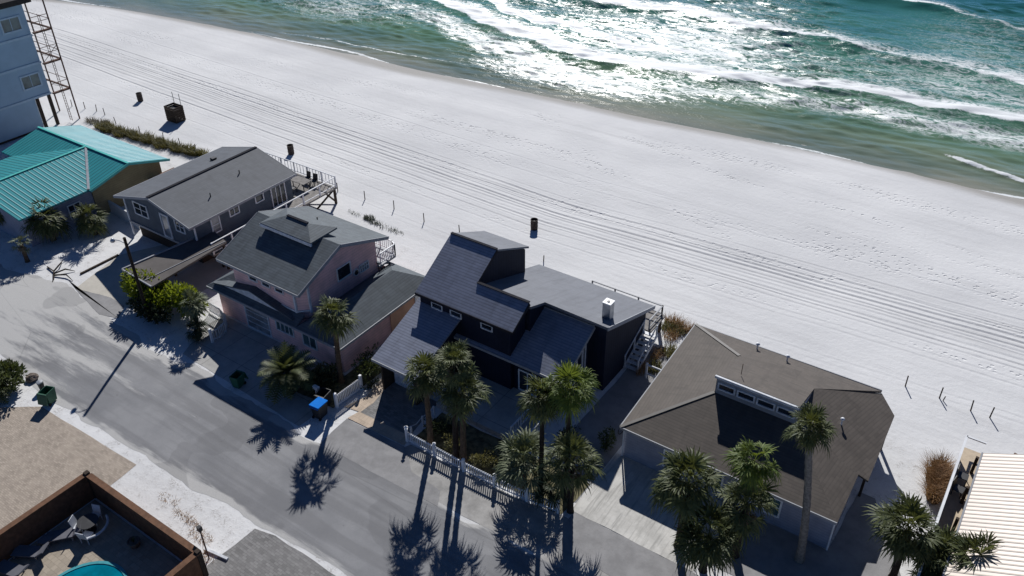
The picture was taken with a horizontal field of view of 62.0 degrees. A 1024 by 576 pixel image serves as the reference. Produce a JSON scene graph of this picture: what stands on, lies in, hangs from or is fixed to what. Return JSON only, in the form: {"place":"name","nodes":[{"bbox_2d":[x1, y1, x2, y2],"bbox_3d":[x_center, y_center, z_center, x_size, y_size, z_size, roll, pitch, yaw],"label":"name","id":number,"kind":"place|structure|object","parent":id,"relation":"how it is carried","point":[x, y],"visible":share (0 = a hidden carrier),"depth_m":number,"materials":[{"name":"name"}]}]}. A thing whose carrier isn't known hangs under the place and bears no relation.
{"place":"outdoors","nodes":[
{"label":"outdoors","id":0,"kind":"place"},
{"bbox_2d":[0,0,79,144],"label":"apartment building","id":1,"kind":"structure","parent":0,"point":[24,87],"depth_m":87.25,"materials":[{"name":"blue paint"}]},
{"bbox_2d":[0,15,23,34],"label":"window","id":2,"kind":"structure","parent":1,"relation":"in","point":[12,24],"depth_m":84.62,"materials":[{"name":"white glass"}]},
{"bbox_2d":[19,71,42,90],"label":"window","id":3,"kind":"structure","parent":1,"relation":"in","point":[33,80],"depth_m":87.97,"materials":[{"name":"white glass"}]},
{"bbox_2d":[0,500,180,575],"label":"pool terrace","id":4,"kind":"structure","parent":0,"point":[147,557],"depth_m":45.16,"materials":[{"name":"tile"}]},
{"bbox_2d":[0,559,28,575],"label":"sun lounger","id":5,"kind":"object","parent":4,"relation":"on","point":[8,568],"visible":1,"depth_m":43.96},
{"bbox_2d":[10,542,48,560],"bbox_3d":[-25.353,13.849,44.880,1.872,0.747,0.700,2,34,4],"label":"sun lounger","id":6,"kind":"object","parent":4,"relation":"on","point":[29,551],"visible":1,"depth_m":44.82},
{"bbox_2d":[37,534,54,548],"bbox_3d":[-24.917,13.575,45.554,0.560,0.430,0.560,8,35,12],"label":"side table","id":7,"kind":"object","parent":4,"relation":"on","point":[44,539],"visible":0.97,"depth_m":45.42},
{"bbox_2d":[47,524,80,545],"bbox_3d":[-24.058,13.190,45.826,1.872,0.747,0.700,-9,35,-13],"label":"sun lounger","id":8,"kind":"object","parent":4,"relation":"on","point":[63,534],"visible":0.86,"depth_m":45.77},
{"bbox_2d":[75,530,94,544],"bbox_3d":[-22.823,13.227,45.546,0.520,0.984,0.640,8,35,12],"label":"deck chair","id":9,"kind":"object","parent":4,"relation":"on","point":[85,534],"visible":1,"depth_m":45.54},
{"bbox_2d":[77,513,98,532],"bbox_3d":[-22.936,12.899,46.234,1.100,0.750,1.100,21,40,28],"label":"patio table","id":10,"kind":"object","parent":4,"relation":"on","point":[89,521],"visible":0.98,"depth_m":46.06,"materials":[{"name":"metal"}]},
{"bbox_2d":[58,561,127,575],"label":"swimming pool","id":11,"kind":"structure","parent":4,"relation":"in","point":[100,568],"depth_m":44.24,"materials":[{"name":"liquid"}]},
{"bbox_2d":[0,470,208,575],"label":"pool fence","id":12,"kind":"object","parent":4,"relation":"on","point":[39,520],"visible":1,"depth_m":45.61,"materials":[{"name":"brown wood"}]},
{"bbox_2d":[126,536,139,548],"bbox_3d":[-20.149,13.518,45.367,0.680,0.668,0.680,21,40,28],"label":"planter","id":13,"kind":"object","parent":4,"relation":"on","point":[132,542],"visible":1,"depth_m":45.33,"materials":[{"name":"black plant"}]},
{"bbox_2d":[91,120,211,156],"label":"dune grass","id":14,"kind":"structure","parent":0,"point":[144,138],"depth_m":87.70,"materials":[{"name":"plant"}]},
{"bbox_2d":[78,245,232,309],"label":"driveway","id":15,"kind":"structure","parent":0,"point":[106,280],"depth_m":67.22,"materials":[{"name":"concrete"}]},
{"bbox_2d":[119,268,171,313],"bbox_3d":[-26.726,0.190,62.912,5.647,3.053,3.070,21,40,28],"label":"shrub","id":16,"kind":"object","parent":15,"relation":"on","point":[132,287],"visible":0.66,"depth_m":62.32,"materials":[{"name":"green plant"}]},
{"bbox_2d":[122,231,229,295],"bbox_3d":[-25.406,-1.515,65.735,3.812,2.600,7.858,21,40,28],"label":"carport","id":17,"kind":"object","parent":15,"relation":"on","point":[167,263],"visible":0.84,"depth_m":64.63,"materials":[{"name":"grey wood"}]},
{"bbox_2d":[183,316,344,425],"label":"driveway","id":18,"kind":"structure","parent":0,"point":[234,348],"depth_m":58.61,"materials":[{"name":"concrete"}]},
{"bbox_2d":[208,302,227,342],"bbox_3d":[-21.228,2.254,61.416,1.215,1.200,4.004,-11,36,-14],"label":"curved fence","id":19,"kind":"object","parent":18,"relation":"on","point":[221,315],"visible":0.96,"depth_m":60.90,"materials":[{"name":"white paint"}]},
{"bbox_2d":[229,370,248,388],"bbox_3d":[-17.977,6.006,56.089,0.667,0.973,1.004,14,37,20],"label":"wheeled bin","id":20,"kind":"object","parent":18,"relation":"on","point":[237,378],"visible":1,"depth_m":55.91,"materials":[{"name":"plastic"}]},
{"bbox_2d":[314,387,331,406],"bbox_3d":[-12.044,7.128,54.284,0.733,1.074,1.084,14,37,20],"label":"wheeled bin","id":21,"kind":"object","parent":18,"relation":"on","point":[323,393],"visible":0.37,"depth_m":54.35,"materials":[{"name":"plastic"}]},
{"bbox_2d":[206,529,334,575],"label":"brick driveway","id":22,"kind":"structure","parent":0,"point":[255,552],"depth_m":44.70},
{"bbox_2d":[0,264,578,575],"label":"road","id":23,"kind":"structure","parent":0,"point":[194,427],"depth_m":51.24,"materials":[{"name":"asphalt"}]},
{"bbox_2d":[206,206,424,372],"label":"pink house","id":24,"kind":"structure","parent":0,"point":[288,266],"depth_m":59.02,"materials":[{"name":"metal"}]},
{"bbox_2d":[244,306,272,336],"bbox_3d":[-18.079,2.254,60.578,2.500,2.100,0.110,21,40,28],"label":"garage door","id":25,"kind":"structure","parent":24,"relation":"in","point":[257,321],"depth_m":60.70,"materials":[{"name":"white paint"}]},
{"bbox_2d":[275,321,294,337],"bbox_3d":[-15.733,2.739,58.954,1.790,0.990,0.110,21,40,28],"label":"window","id":26,"kind":"structure","parent":24,"relation":"in","point":[279,326],"depth_m":59.06,"materials":[{"name":"white glass"}]},
{"bbox_2d":[301,333,317,350],"bbox_3d":[-13.754,3.619,57.910,1.390,1.090,0.110,21,40,28],"label":"window","id":27,"kind":"structure","parent":24,"relation":"in","point":[309,342],"depth_m":57.98,"materials":[{"name":"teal glass"}]},
{"bbox_2d":[336,260,351,282],"bbox_3d":[-11.743,-1.154,59.544,0.110,1.090,1.390,21,40,28],"label":"window","id":28,"kind":"structure","parent":24,"relation":"in","point":[342,272],"depth_m":59.55,"materials":[{"name":"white glass"}]},
{"bbox_2d":[361,382,436,435],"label":"driveway","id":29,"kind":"structure","parent":0,"point":[392,405],"depth_m":54.26,"materials":[{"name":"concrete"}]},
{"bbox_2d":[0,0,1023,575],"bbox_3d":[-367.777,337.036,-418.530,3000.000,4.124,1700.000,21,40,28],"label":"ground","id":30,"kind":"structure","parent":0,"point":[886,280],"depth_m":74.37,"materials":[{"name":"sand"}]},
{"bbox_2d":[0,371,16,404],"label":"bush","id":31,"kind":"object","parent":30,"relation":"on","point":[3,392],"visible":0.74,"depth_m":54.86,"materials":[{"name":"plant"}]},
{"bbox_2d":[0,358,27,393],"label":"shrub","id":32,"kind":"object","parent":30,"relation":"on","point":[15,372],"visible":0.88,"depth_m":55.61,"materials":[{"name":"green plant"}]},
{"bbox_2d":[8,234,31,262],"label":"palm tree","id":33,"kind":"object","parent":30,"relation":"on","point":[22,249],"visible":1,"depth_m":68.16,"materials":[{"name":"green plant"}]},
{"bbox_2d":[25,373,38,381],"bbox_3d":[-32.047,6.015,56.898,0.859,0.568,0.813,21,40,28],"label":"rock","id":34,"kind":"object","parent":30,"relation":"on","point":[31,377],"visible":0.99,"depth_m":56.69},
{"bbox_2d":[36,385,56,406],"bbox_3d":[-29.867,7.017,54.720,0.700,1.023,1.044,8,35,12],"label":"wheeled bin","id":35,"kind":"object","parent":30,"relation":"on","point":[46,395],"visible":1,"depth_m":54.58,"materials":[{"name":"plastic"}]},
{"bbox_2d":[19,196,74,243],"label":"palm tree","id":36,"kind":"object","parent":30,"relation":"on","point":[51,230],"visible":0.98,"depth_m":70.23,"materials":[{"name":"green plant"}]},
{"bbox_2d":[47,260,73,281],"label":"fallen branch","id":37,"kind":"object","parent":30,"relation":"on","point":[54,272],"visible":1,"depth_m":67.57,"materials":[{"name":"wood"}]},
{"bbox_2d":[0,407,135,528],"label":"paved yard","id":38,"kind":"structure","parent":30,"relation":"on","point":[44,453],"depth_m":50.89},
{"bbox_2d":[0,125,173,246],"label":"beach house","id":39,"kind":"structure","parent":30,"relation":"on","point":[66,170],"depth_m":75.10,"materials":[{"name":"green"}]},
{"bbox_2d":[67,201,80,219],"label":"window","id":40,"kind":"structure","parent":39,"relation":"in","point":[71,208],"depth_m":72.88,"materials":[{"name":"glass"}]},
{"bbox_2d":[68,202,110,240],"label":"palm tree","id":41,"kind":"object","parent":30,"relation":"on","point":[94,226],"visible":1,"depth_m":71.27,"materials":[{"name":"green plant"}]},
{"bbox_2d":[70,281,123,317],"bbox_3d":[-31.917,0.806,64.697,7.800,0.001,1.800,21,40,28],"label":"driveway apron","id":42,"kind":"object","parent":30,"relation":"on","point":[104,305],"visible":1,"depth_m":64.14,"materials":[{"name":"grey concrete"}]},
{"bbox_2d":[80,254,118,274],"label":"timber edging","id":43,"kind":"object","parent":30,"relation":"on","point":[98,264],"visible":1,"depth_m":68.59,"materials":[{"name":"brown wood"}]},
{"bbox_2d":[108,200,139,228],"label":"garden wall","id":44,"kind":"structure","parent":30,"relation":"on","point":[118,210],"depth_m":74.51,"materials":[{"name":"paint"}]},
{"bbox_2d":[110,237,151,321],"bbox_3d":[-26.995,-0.528,60.331,1.212,7.100,0.339,4,35,7],"label":"utility pole","id":45,"kind":"object","parent":30,"relation":"on","point":[112,240],"visible":0.96,"depth_m":59.74,"materials":[{"name":"brown wood"}]},
{"bbox_2d":[125,292,173,324],"bbox_3d":[-26.233,1.573,61.948,5.013,1.856,2.283,21,40,28],"label":"shrub","id":46,"kind":"object","parent":30,"relation":"on","point":[154,314],"visible":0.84,"depth_m":61.45,"materials":[{"name":"green plant"}]},
{"bbox_2d":[164,92,185,123],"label":"bin box","id":47,"kind":"object","parent":30,"relation":"on","point":[174,113],"visible":1,"depth_m":91.73,"materials":[{"name":"brown wood"}]},
{"bbox_2d":[161,280,208,317],"bbox_3d":[-23.918,0.799,61.980,4.650,3.049,2.410,21,40,28],"label":"shrub","id":48,"kind":"object","parent":30,"relation":"on","point":[175,292],"visible":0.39,"depth_m":61.43,"materials":[{"name":"green plant"}]},
{"bbox_2d":[159,492,213,562],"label":"dry litter","id":49,"kind":"object","parent":30,"relation":"on","point":[192,525],"visible":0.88,"depth_m":46.63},
{"bbox_2d":[179,286,211,329],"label":"palm tree","id":50,"kind":"object","parent":30,"relation":"on","point":[193,311],"visible":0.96,"depth_m":59.76,"materials":[{"name":"green plant"}]},
{"bbox_2d":[184,316,212,344],"bbox_3d":[-22.216,3.055,59.832,2.005,2.172,2.201,21,40,28],"label":"bush","id":51,"kind":"object","parent":30,"relation":"on","point":[198,335],"visible":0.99,"depth_m":59.64,"materials":[{"name":"green plant"}]},
{"bbox_2d":[113,146,337,266],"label":"beach cottage","id":52,"kind":"structure","parent":30,"relation":"on","point":[226,194],"depth_m":70.19,"materials":[{"name":"metal"}]},
{"bbox_2d":[132,200,149,218],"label":"window","id":53,"kind":"structure","parent":52,"relation":"in","point":[139,209],"depth_m":69.55,"materials":[{"name":"white paint"}]},
{"bbox_2d":[158,212,173,239],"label":"door","id":54,"kind":"structure","parent":52,"relation":"in","point":[164,219],"depth_m":68.38,"materials":[{"name":"white glass"}]},
{"bbox_2d":[210,216,221,232],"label":"window","id":55,"kind":"structure","parent":52,"relation":"in","point":[216,226],"depth_m":67.95,"materials":[{"name":"glass"}]},
{"bbox_2d":[270,183,287,207],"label":"window","id":56,"kind":"structure","parent":52,"relation":"in","point":[278,193],"depth_m":72.59,"materials":[{"name":"glass"}]},
{"bbox_2d":[291,176,311,190],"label":"patio table","id":57,"kind":"object","parent":52,"relation":"on","point":[300,180],"visible":0.86,"depth_m":75.54,"materials":[{"name":"plastic"}]},
{"bbox_2d":[309,397,327,420],"bbox_3d":[-12.101,7.620,53.492,0.753,1.158,0.980,17,38,24],"label":"wheeled bin","id":58,"kind":"object","parent":30,"relation":"on","point":[318,406],"visible":1,"depth_m":53.26,"materials":[{"name":"plastic"}]},
{"bbox_2d":[297,362,380,407],"bbox_3d":[-11.677,6.038,56.793,4.100,0.001,4.900,21,40,28],"label":"garden bed","id":59,"kind":"object","parent":30,"relation":"on","point":[346,383],"visible":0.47,"depth_m":56.29,"materials":[{"name":"plant"}]},
{"bbox_2d":[257,339,317,404],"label":"feather palm","id":60,"kind":"object","parent":59,"relation":"on","point":[286,362],"visible":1,"depth_m":54.19,"materials":[{"name":"green plant"}]},
{"bbox_2d":[308,294,362,383],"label":"palm tree","id":61,"kind":"object","parent":59,"relation":"on","point":[335,326],"visible":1,"depth_m":52.48,"materials":[{"name":"green plant"}]},
{"bbox_2d":[350,342,381,382],"bbox_3d":[-9.417,5.160,56.704,2.334,1.747,3.503,21,40,28],"label":"hedge","id":62,"kind":"object","parent":59,"relation":"on","point":[371,369],"visible":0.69,"depth_m":56.51,"materials":[{"name":"green plant"}]},
{"bbox_2d":[333,374,362,407],"bbox_3d":[-10.529,6.650,54.856,0.167,1.200,2.369,23,41,30],"label":"picket fence","id":63,"kind":"object","parent":30,"relation":"on","point":[336,396],"visible":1,"depth_m":54.82,"materials":[{"name":"white paint"}]},
{"bbox_2d":[345,379,384,411],"bbox_3d":[-9.176,6.954,55.411,1.300,0.001,3.600,21,40,28],"label":"sand patch","id":64,"kind":"object","parent":30,"relation":"on","point":[371,397],"visible":0.86,"depth_m":54.97,"materials":[{"name":"sand"}]},
{"bbox_2d":[360,377,379,390],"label":"shrub","id":65,"kind":"object","parent":30,"relation":"on","point":[371,384],"visible":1,"depth_m":55.84,"materials":[{"name":"green plant"}]},
{"bbox_2d":[348,208,402,233],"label":"dune scrub","id":66,"kind":"object","parent":30,"relation":"on","point":[370,218],"visible":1,"depth_m":74.19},
{"bbox_2d":[348,412,409,444],"bbox_3d":[-8.212,8.658,52.903,4.552,0.001,0.843,20,39,27],"label":"paver border","id":67,"kind":"object","parent":30,"relation":"on","point":[373,424],"visible":1,"depth_m":52.90,"materials":[{"name":"stone"}]},
{"bbox_2d":[320,419,439,506],"bbox_3d":[-7.292,10.235,50.602,9.200,0.001,2.764,21,40,28],"label":"asphalt apron","id":68,"kind":"object","parent":30,"relation":"on","point":[375,453],"visible":1,"depth_m":50.95,"materials":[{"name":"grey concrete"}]},
{"bbox_2d":[404,426,559,513],"bbox_3d":[-1.992,10.423,49.130,10.797,1.320,0.469,19,39,26],"label":"picket fence","id":69,"kind":"object","parent":30,"relation":"on","point":[526,497],"visible":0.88,"depth_m":49.40,"materials":[{"name":"white paint"}]},
{"bbox_2d":[436,375,539,439],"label":"patio","id":70,"kind":"structure","parent":30,"relation":"on","point":[499,418],"depth_m":53.53,"materials":[{"name":"concrete"}]},
{"bbox_2d":[413,412,588,513],"bbox_3d":[-0.793,10.238,50.511,10.800,0.001,3.156,21,40,28],"label":"garden bed","id":71,"kind":"object","parent":30,"relation":"on","point":[478,441],"visible":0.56,"depth_m":51.48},
{"bbox_2d":[402,350,448,446],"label":"palm tree","id":72,"kind":"object","parent":71,"relation":"on","point":[424,387],"visible":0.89,"depth_m":48.25,"materials":[{"name":"green plant"}]},
{"bbox_2d":[423,417,451,436],"bbox_3d":[-4.451,8.449,52.114,2.068,1.289,1.574,-1,34,-1],"label":"shrub","id":73,"kind":"object","parent":71,"relation":"on","point":[438,427],"visible":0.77,"depth_m":52.00,"materials":[{"name":"green plant"}]},
{"bbox_2d":[441,433,466,450],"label":"shrub","id":74,"kind":"object","parent":71,"relation":"on","point":[451,445],"visible":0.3,"depth_m":50.97,"materials":[{"name":"green plant"}]},
{"bbox_2d":[430,338,480,462],"bbox_3d":[-3.179,6.636,48.355,3.094,8.668,2.815,-13,36,-18],"label":"palm tree","id":75,"kind":"object","parent":71,"relation":"on","point":[455,371],"visible":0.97,"depth_m":46.33,"materials":[{"name":"green plant"}]},
{"bbox_2d":[435,363,493,465],"bbox_3d":[-2.661,7.479,48.179,3.272,7.466,3.226,21,40,28],"label":"palm tree","id":76,"kind":"object","parent":71,"relation":"on","point":[464,404],"visible":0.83,"depth_m":46.72,"materials":[{"name":"green plant"}]},
{"bbox_2d":[469,447,498,467],"bbox_3d":[-1.579,10.102,49.862,1.666,1.059,1.642,-17,38,-23],"label":"shrub","id":77,"kind":"object","parent":71,"relation":"on","point":[484,462],"visible":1,"depth_m":49.77,"materials":[{"name":"green plant"}]},
{"bbox_2d":[491,426,550,498],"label":"palm tree","id":78,"kind":"object","parent":71,"relation":"on","point":[518,473],"visible":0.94,"depth_m":46.76,"materials":[{"name":"green plant"}]},
{"bbox_2d":[514,373,568,490],"bbox_3d":[1.690,8.148,46.196,3.048,8.537,2.945,-26,42,-32],"label":"palm tree","id":79,"kind":"object","parent":71,"relation":"on","point":[540,413],"visible":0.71,"depth_m":44.28,"materials":[{"name":"green plant"}]},
{"bbox_2d":[529,469,567,511],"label":"palm tree","id":80,"kind":"object","parent":71,"relation":"on","point":[538,498],"visible":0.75,"depth_m":46.63,"materials":[{"name":"green plant"}]},
{"bbox_2d":[535,358,600,497],"bbox_3d":[2.809,7.743,45.510,3.572,9.964,3.504,21,40,28],"label":"palm tree","id":81,"kind":"object","parent":71,"relation":"on","point":[566,373],"visible":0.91,"depth_m":43.28,"materials":[{"name":"green plant"}]},
{"bbox_2d":[405,445,609,575],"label":"verge","id":82,"kind":"structure","parent":30,"relation":"on","point":[525,524],"depth_m":47.39,"materials":[{"name":"grey asphalt"}]},
{"bbox_2d":[371,231,665,448],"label":"navy house","id":83,"kind":"structure","parent":30,"relation":"on","point":[501,309],"depth_m":54.87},
{"bbox_2d":[394,372,413,389],"bbox_3d":[-6.696,5.754,55.232,2.500,2.200,0.110,21,40,28],"label":"garage door","id":84,"kind":"structure","parent":83,"relation":"in","point":[399,379],"depth_m":55.95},
{"bbox_2d":[518,368,536,396],"bbox_3d":[0.985,6.051,54.434,1.390,1.690,0.110,21,40,28],"label":"window","id":85,"kind":"structure","parent":83,"relation":"in","point":[521,373],"depth_m":54.54,"materials":[{"name":"glass"}]},
{"bbox_2d":[535,427,606,513],"bbox_3d":[3.209,10.143,45.639,3.920,5.851,3.768,21,40,28],"label":"palm tree","id":86,"kind":"object","parent":30,"relation":"on","point":[567,446],"visible":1,"depth_m":44.80,"materials":[{"name":"green plant"}]},
{"bbox_2d":[548,512,698,575],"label":"asphalt apron","id":87,"kind":"object","parent":30,"relation":"on","point":[599,546],"visible":0.93,"depth_m":45.05,"materials":[{"name":"grey asphalt"}]},
{"bbox_2d":[645,316,686,373],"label":"sea oats","id":88,"kind":"object","parent":30,"relation":"on","point":[671,350],"visible":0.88,"depth_m":58.84,"materials":[{"name":"plant"}]},
{"bbox_2d":[634,311,698,375],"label":"sea oats","id":89,"kind":"object","parent":30,"relation":"on","point":[678,321],"visible":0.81,"depth_m":60.15,"materials":[{"name":"plant"}]},
{"bbox_2d":[646,445,725,549],"bbox_3d":[8.756,10.856,43.402,3.802,7.121,4.208,21,40,28],"label":"palm tree","id":90,"kind":"object","parent":30,"relation":"on","point":[684,497],"visible":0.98,"depth_m":42.15,"materials":[{"name":"green plant"}]},
{"bbox_2d":[670,500,743,575],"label":"palm tree","id":91,"kind":"object","parent":30,"relation":"on","point":[708,552],"visible":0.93,"depth_m":41.91,"materials":[{"name":"green plant"}]},
{"bbox_2d":[713,492,900,575],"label":"front walk","id":92,"kind":"structure","parent":30,"relation":"on","point":[850,551],"depth_m":44.84,"materials":[{"name":"grey concrete"}]},
{"bbox_2d":[710,479,780,558],"bbox_3d":[11.691,11.762,43.299,3.597,5.700,3.512,-9,35,-12],"label":"palm tree","id":93,"kind":"object","parent":92,"relation":"on","point":[743,520],"visible":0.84,"depth_m":42.15,"materials":[{"name":"green plant"}]},
{"bbox_2d":[721,436,783,510],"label":"palm tree","id":94,"kind":"object","parent":92,"relation":"on","point":[748,472],"visible":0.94,"depth_m":41.31,"materials":[{"name":"green plant"}]},
{"bbox_2d":[779,401,837,563],"bbox_3d":[14.091,9.764,42.224,2.682,10.198,2.479,21,40,28],"label":"palm tree","id":95,"kind":"object","parent":92,"relation":"on","point":[807,439],"visible":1,"depth_m":40.16,"materials":[{"name":"green plant"}]},
{"bbox_2d":[861,487,947,575],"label":"palm tree","id":96,"kind":"object","parent":92,"relation":"on","point":[901,543],"visible":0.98,"depth_m":41.51,"materials":[{"name":"green plant"}]},
{"bbox_2d":[906,524,962,575],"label":"palm tree","id":97,"kind":"object","parent":30,"relation":"on","point":[934,569],"visible":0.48,"depth_m":41.11,"materials":[{"name":"green plant"}]},
{"bbox_2d":[915,447,955,504],"bbox_3d":[24.210,10.834,48.256,3.242,1.290,5.108,21,40,28],"label":"reed clump","id":98,"kind":"object","parent":30,"relation":"on","point":[938,472],"visible":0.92,"depth_m":48.29,"materials":[{"name":"plant"}]},
{"bbox_2d":[917,435,1023,575],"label":"cream roofed house","id":99,"kind":"structure","parent":30,"relation":"on","point":[991,499],"depth_m":43.03,"materials":[{"name":"cream-painted ribbed metal"},{"name":"white paint"}]},
{"bbox_2d":[950,476,964,498],"bbox_3d":[23.936,10.691,45.694,0.640,0.984,0.520,29,44,36],"label":"deck chair","id":100,"kind":"object","parent":99,"relation":"on","point":[956,487],"visible":0.91,"depth_m":45.68,"materials":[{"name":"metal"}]},
{"bbox_2d":[957,464,968,485],"bbox_3d":[24.552,10.180,46.433,0.640,0.984,0.520,21,40,28],"label":"deck chair","id":101,"kind":"object","parent":99,"relation":"on","point":[962,475],"visible":0.86,"depth_m":46.38,"materials":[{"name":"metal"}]},
{"bbox_2d":[937,529,1003,574],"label":"palm tree","id":102,"kind":"object","parent":30,"relation":"on","point":[965,542],"visible":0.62,"depth_m":40.73,"materials":[{"name":"green plant"}]},
{"bbox_2d":[57,0,1023,199],"bbox_3d":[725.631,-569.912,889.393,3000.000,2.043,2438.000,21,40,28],"label":"sea","id":103,"kind":"structure","parent":0,"point":[933,89],"depth_m":108.25,"materials":[{"name":"liquid"}]},
{"bbox_2d":[547,346,669,501],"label":"side path","id":104,"kind":"structure","parent":0,"point":[620,398],"depth_m":54.03,"materials":[{"name":"grey concrete"}]},
{"bbox_2d":[597,426,616,451],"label":"shrub","id":105,"kind":"object","parent":104,"relation":"on","point":[605,444],"visible":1,"depth_m":50.93,"materials":[{"name":"green plant"}]},
{"bbox_2d":[574,454,726,571],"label":"driveway","id":106,"kind":"structure","parent":0,"point":[617,502],"depth_m":47.46,"materials":[{"name":"concrete"}]},
{"bbox_2d":[619,324,893,550],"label":"brown roofed house","id":107,"kind":"structure","parent":0,"point":[716,394],"depth_m":48.62,"materials":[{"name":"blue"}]},
{"bbox_2d":[717,382,735,395],"bbox_3d":[12.334,5.794,48.980,1.070,0.510,0.110,21,40,28],"label":"window","id":108,"kind":"structure","parent":107,"relation":"in","point":[725,388],"depth_m":48.96,"materials":[{"name":"white glass"}]},
{"bbox_2d":[736,389,755,402],"bbox_3d":[13.299,6.163,48.430,1.070,0.510,0.110,21,40,28],"label":"window","id":109,"kind":"structure","parent":107,"relation":"in","point":[743,395],"depth_m":48.42,"materials":[{"name":"white glass"}]},
{"bbox_2d":[756,397,775,410],"bbox_3d":[14.263,6.531,47.879,1.070,0.510,0.110,21,40,28],"label":"window","id":110,"kind":"structure","parent":107,"relation":"in","point":[761,402],"depth_m":47.88,"materials":[{"name":"white glass"}]},
{"bbox_2d":[762,497,782,518],"bbox_3d":[13.994,11.707,45.784,0.950,1.350,0.110,21,40,28],"label":"window","id":111,"kind":"structure","parent":107,"relation":"in","point":[779,503],"depth_m":45.67,"materials":[{"name":"glass"}]},
{"bbox_2d":[776,405,794,418],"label":"window","id":112,"kind":"structure","parent":107,"relation":"in","point":[781,410],"depth_m":47.36,"materials":[{"name":"white glass"}]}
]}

